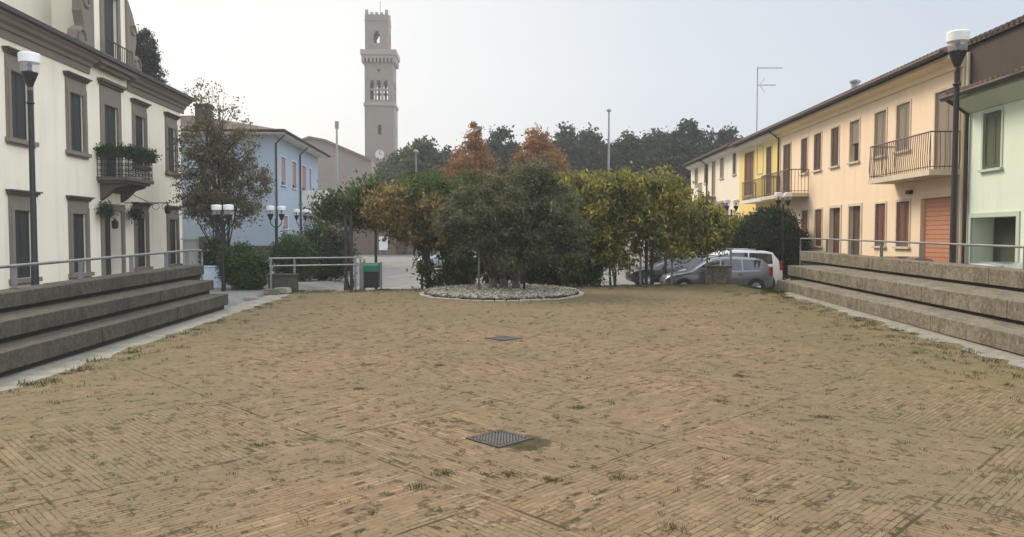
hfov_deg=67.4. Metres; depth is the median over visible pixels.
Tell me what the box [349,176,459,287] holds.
climbing vine
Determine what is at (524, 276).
support stake
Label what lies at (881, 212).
window
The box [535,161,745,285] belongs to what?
climbing vine
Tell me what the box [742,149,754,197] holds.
window shutter
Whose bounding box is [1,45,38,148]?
window
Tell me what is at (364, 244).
brick house
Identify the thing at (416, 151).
light pole
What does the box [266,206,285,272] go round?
twin lamp
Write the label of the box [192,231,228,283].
round bush
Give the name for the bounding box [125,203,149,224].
hanging plant
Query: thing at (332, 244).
round bush
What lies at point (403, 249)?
door
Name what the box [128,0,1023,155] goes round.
sky
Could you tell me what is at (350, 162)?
church
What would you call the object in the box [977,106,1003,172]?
window
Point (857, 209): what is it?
door
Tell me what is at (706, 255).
railing
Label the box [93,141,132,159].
balcony plant
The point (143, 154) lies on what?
balcony plant
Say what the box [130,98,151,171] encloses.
window
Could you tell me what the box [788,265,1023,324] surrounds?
concrete bench
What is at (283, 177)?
window
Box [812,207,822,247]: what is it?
window
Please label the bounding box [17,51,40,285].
street lamp
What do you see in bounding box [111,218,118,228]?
hanging lantern
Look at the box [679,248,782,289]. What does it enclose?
parked car
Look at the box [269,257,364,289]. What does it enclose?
railing
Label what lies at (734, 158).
window
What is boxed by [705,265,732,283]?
wall
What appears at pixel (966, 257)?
railing
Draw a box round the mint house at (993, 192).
[939,66,1023,263]
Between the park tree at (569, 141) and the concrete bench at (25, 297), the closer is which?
the concrete bench at (25, 297)
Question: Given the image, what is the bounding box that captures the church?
[302,136,382,223]
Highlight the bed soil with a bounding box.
[424,292,578,298]
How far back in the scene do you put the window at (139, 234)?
34.92 m
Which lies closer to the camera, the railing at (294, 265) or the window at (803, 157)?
the railing at (294, 265)
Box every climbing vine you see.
[298,161,493,289]
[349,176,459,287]
[406,215,485,288]
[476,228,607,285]
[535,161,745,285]
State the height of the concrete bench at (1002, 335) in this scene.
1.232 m
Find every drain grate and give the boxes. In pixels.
[465,429,532,448]
[485,336,521,340]
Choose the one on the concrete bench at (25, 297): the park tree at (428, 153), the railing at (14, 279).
the railing at (14, 279)
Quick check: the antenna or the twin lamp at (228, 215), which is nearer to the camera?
the twin lamp at (228, 215)
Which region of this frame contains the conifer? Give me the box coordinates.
[135,24,170,84]
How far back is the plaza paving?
8.80 m
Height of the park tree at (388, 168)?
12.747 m
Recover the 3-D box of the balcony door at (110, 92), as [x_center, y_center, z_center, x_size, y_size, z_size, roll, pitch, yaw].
[-16.584,-5.723,31.777,0.430,3.890,2.160,0,2,-3]
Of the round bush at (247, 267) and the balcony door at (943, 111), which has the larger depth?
the round bush at (247, 267)
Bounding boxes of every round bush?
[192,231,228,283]
[212,237,276,289]
[263,228,323,281]
[296,222,360,280]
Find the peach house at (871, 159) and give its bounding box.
[760,42,980,279]
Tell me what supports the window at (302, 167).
in the blue house at (290, 158)
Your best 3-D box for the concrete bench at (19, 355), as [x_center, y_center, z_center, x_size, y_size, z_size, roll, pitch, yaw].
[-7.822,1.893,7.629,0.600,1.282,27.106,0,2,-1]
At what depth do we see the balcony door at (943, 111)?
25.54 m
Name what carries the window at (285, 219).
in the blue house at (290, 158)
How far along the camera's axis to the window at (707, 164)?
59.36 m
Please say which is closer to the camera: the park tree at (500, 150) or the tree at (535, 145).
the tree at (535, 145)
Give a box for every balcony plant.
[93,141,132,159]
[120,143,161,163]
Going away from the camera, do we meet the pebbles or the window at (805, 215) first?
the pebbles
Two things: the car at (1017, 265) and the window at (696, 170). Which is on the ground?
the car at (1017, 265)
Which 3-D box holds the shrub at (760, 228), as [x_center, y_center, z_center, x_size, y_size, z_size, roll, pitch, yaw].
[12.453,-1.214,37.597,4.726,4.224,3.392,0,2,0]
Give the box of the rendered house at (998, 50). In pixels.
[964,15,1023,93]
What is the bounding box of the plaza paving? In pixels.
[0,283,1023,536]
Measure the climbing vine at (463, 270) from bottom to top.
3.584 m
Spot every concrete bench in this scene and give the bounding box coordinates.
[0,265,203,312]
[0,280,213,343]
[0,294,227,377]
[777,280,1023,354]
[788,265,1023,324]
[800,251,1023,291]
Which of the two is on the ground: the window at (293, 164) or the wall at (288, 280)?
the wall at (288, 280)
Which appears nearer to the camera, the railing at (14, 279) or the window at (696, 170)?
the railing at (14, 279)
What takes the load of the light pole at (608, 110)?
on the ground
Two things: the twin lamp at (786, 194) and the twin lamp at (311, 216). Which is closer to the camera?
the twin lamp at (786, 194)
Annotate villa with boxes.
[0,0,195,289]
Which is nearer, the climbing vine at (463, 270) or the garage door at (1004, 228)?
the garage door at (1004, 228)
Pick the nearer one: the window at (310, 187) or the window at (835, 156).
the window at (835, 156)
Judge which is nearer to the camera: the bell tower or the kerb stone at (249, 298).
the kerb stone at (249, 298)
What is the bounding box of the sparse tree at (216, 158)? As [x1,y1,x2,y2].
[166,77,276,249]
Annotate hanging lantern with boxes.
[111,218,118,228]
[164,203,170,213]
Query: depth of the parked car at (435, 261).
49.13 m
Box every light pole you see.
[414,150,417,257]
[607,109,610,173]
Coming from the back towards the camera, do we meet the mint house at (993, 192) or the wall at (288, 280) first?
the wall at (288, 280)
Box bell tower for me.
[360,9,399,163]
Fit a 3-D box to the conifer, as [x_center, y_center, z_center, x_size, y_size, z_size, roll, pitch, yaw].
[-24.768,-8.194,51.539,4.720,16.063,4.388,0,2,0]
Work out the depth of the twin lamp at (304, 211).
43.85 m
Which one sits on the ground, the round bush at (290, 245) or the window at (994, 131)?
the round bush at (290, 245)
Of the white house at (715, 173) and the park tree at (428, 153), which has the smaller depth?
the white house at (715, 173)
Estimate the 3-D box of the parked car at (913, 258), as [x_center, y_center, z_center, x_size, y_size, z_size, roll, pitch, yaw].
[13.400,0.355,25.632,2.060,1.487,4.110,0,2,-1]
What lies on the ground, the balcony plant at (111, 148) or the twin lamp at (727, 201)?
the twin lamp at (727, 201)
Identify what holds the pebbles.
on the bed soil
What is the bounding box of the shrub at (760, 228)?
[727,204,813,279]
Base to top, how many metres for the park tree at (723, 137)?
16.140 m
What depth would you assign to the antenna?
52.13 m
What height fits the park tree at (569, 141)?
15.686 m
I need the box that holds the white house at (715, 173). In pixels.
[682,140,742,254]
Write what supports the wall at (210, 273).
on the ground
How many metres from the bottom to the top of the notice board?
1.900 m
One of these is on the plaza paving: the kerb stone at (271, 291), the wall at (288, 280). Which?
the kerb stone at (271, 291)
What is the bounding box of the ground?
[200,254,779,308]
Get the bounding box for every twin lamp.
[211,204,233,290]
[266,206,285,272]
[293,209,307,234]
[308,210,318,227]
[723,199,739,215]
[775,192,791,279]
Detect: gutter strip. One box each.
[0,294,289,390]
[784,292,1023,367]
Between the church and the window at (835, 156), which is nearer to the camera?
the window at (835, 156)
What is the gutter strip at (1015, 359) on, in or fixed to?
on the plaza paving
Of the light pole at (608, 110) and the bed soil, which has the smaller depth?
the bed soil
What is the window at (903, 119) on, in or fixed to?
in the peach house at (871, 159)
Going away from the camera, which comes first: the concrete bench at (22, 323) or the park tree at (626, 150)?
the concrete bench at (22, 323)
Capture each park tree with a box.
[370,141,412,184]
[389,135,455,184]
[438,144,459,167]
[471,124,525,170]
[542,121,596,176]
[577,122,607,177]
[594,127,648,227]
[639,126,666,173]
[641,118,719,197]
[705,122,743,146]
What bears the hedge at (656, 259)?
on the ground
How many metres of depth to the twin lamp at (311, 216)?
49.80 m
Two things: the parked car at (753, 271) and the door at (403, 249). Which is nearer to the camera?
the parked car at (753, 271)
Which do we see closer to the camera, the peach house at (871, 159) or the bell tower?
the peach house at (871, 159)
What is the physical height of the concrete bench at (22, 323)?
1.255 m
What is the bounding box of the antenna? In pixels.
[756,67,780,131]
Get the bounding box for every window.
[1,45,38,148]
[5,189,42,285]
[63,70,92,159]
[66,195,94,279]
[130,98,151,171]
[132,203,152,271]
[163,111,181,177]
[165,205,182,266]
[280,155,286,186]
[283,215,289,229]
[292,160,297,189]
[301,164,306,190]
[309,167,311,189]
[694,168,697,186]
[703,164,707,183]
[718,157,723,179]
[731,152,736,175]
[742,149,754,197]
[799,136,807,175]
[801,209,808,245]
[811,131,821,172]
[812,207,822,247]
[828,124,839,168]
[846,117,860,164]
[871,201,886,247]
[872,107,887,158]
[892,199,910,248]
[893,98,911,154]
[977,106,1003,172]
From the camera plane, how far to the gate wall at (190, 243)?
38.98 m
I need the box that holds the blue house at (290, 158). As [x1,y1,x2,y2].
[180,103,330,272]
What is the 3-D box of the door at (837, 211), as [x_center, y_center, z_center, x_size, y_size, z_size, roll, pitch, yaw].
[14.517,-1.061,34.312,0.253,3.519,1.380,0,2,1]
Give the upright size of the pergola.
3.400 m
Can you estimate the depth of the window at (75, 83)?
29.00 m
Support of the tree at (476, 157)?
on the ground
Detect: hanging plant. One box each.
[94,199,120,220]
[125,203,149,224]
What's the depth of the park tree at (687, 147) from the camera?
88.00 m
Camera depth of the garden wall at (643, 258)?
62.01 m
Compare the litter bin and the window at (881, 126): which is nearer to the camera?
the litter bin
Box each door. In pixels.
[97,77,126,176]
[100,203,125,275]
[396,239,406,254]
[711,161,715,195]
[765,144,771,194]
[782,141,791,192]
[828,205,841,252]
[847,203,861,254]
[924,196,957,261]
[932,85,953,168]
[993,217,1015,261]
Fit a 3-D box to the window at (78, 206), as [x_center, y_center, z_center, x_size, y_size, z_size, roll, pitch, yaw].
[-16.444,-1.176,29.188,0.410,3.120,1.780,0,2,-3]
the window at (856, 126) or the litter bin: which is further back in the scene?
the window at (856, 126)
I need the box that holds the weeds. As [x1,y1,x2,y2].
[3,282,1022,536]
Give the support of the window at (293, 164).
in the blue house at (290, 158)
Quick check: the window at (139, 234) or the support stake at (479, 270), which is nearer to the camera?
the support stake at (479, 270)
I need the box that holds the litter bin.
[362,262,381,289]
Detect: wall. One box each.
[181,237,210,277]
[203,266,220,287]
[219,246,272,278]
[266,273,299,290]
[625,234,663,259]
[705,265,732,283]
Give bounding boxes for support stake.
[478,245,479,289]
[523,258,524,288]
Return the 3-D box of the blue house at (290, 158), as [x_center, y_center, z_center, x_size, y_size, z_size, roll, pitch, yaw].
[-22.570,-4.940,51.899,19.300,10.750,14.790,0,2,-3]
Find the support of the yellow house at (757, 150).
on the ground
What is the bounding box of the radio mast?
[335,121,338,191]
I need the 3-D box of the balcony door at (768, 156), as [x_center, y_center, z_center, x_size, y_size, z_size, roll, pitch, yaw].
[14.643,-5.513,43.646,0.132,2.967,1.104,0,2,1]
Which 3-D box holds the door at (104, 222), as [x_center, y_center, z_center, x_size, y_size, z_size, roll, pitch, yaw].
[-16.842,-1.131,31.956,0.580,3.100,2.100,0,2,-3]
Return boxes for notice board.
[379,237,387,256]
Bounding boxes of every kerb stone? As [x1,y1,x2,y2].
[243,297,258,300]
[264,289,279,294]
[275,287,291,293]
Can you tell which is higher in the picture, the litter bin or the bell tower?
the bell tower
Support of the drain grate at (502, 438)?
on the plaza paving
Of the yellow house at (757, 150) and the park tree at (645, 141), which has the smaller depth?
the yellow house at (757, 150)
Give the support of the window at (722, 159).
in the white house at (715, 173)
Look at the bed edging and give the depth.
23.79 m
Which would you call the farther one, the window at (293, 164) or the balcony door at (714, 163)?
the balcony door at (714, 163)
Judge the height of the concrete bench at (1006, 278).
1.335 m
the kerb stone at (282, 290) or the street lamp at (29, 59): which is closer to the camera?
the street lamp at (29, 59)
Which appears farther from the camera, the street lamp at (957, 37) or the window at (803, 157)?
the window at (803, 157)
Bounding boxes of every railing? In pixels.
[0,249,202,288]
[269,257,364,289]
[639,248,733,284]
[799,238,1023,269]
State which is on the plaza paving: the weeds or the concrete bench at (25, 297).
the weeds
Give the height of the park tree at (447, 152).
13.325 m
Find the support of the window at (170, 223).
in the villa
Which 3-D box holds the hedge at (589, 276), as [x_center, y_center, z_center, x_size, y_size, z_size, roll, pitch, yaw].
[0.913,-0.265,29.541,5.707,3.029,1.889,0,2,5]
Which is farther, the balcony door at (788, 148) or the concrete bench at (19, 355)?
the balcony door at (788, 148)
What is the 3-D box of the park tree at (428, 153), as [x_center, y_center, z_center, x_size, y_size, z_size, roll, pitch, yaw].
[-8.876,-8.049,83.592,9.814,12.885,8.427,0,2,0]
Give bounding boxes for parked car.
[416,249,477,267]
[625,257,703,284]
[660,256,772,288]
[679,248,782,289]
[885,256,932,260]
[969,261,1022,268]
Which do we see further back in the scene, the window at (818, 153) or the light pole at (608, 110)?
the light pole at (608, 110)
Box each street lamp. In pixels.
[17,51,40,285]
[946,29,969,262]
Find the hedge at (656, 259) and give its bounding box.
[643,209,735,265]
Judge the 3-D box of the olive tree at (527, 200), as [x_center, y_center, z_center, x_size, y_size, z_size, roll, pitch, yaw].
[-0.059,-1.441,25.968,5.920,4.658,4.083,0,2,0]
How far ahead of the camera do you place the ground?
40.61 m
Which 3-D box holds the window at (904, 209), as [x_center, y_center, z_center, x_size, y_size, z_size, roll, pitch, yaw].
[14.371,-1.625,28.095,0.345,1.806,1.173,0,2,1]
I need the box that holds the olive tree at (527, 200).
[424,156,598,288]
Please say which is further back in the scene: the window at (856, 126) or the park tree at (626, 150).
the park tree at (626, 150)
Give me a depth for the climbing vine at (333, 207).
29.60 m
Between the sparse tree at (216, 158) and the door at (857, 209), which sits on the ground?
the sparse tree at (216, 158)
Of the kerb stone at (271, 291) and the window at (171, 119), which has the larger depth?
the window at (171, 119)
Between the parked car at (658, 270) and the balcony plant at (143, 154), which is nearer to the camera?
the balcony plant at (143, 154)
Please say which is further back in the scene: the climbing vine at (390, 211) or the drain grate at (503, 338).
the climbing vine at (390, 211)
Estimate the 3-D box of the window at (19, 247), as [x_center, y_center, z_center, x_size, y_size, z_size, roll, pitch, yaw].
[-16.246,-1.024,25.526,0.410,3.120,1.780,0,2,-3]
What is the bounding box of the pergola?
[323,213,666,289]
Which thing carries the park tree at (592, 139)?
on the ground
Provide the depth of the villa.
29.57 m
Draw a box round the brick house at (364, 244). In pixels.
[333,193,439,254]
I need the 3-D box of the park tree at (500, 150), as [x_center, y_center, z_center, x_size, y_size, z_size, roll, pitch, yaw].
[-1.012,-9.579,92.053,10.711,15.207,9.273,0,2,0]
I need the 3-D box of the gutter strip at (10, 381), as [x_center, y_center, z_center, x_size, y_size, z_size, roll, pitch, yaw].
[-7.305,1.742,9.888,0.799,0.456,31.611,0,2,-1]
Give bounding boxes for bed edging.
[419,291,583,301]
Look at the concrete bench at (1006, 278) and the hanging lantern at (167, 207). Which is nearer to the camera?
the concrete bench at (1006, 278)
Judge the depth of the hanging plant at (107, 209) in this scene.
30.59 m
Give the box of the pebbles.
[423,283,579,299]
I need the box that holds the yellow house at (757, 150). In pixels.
[728,126,781,220]

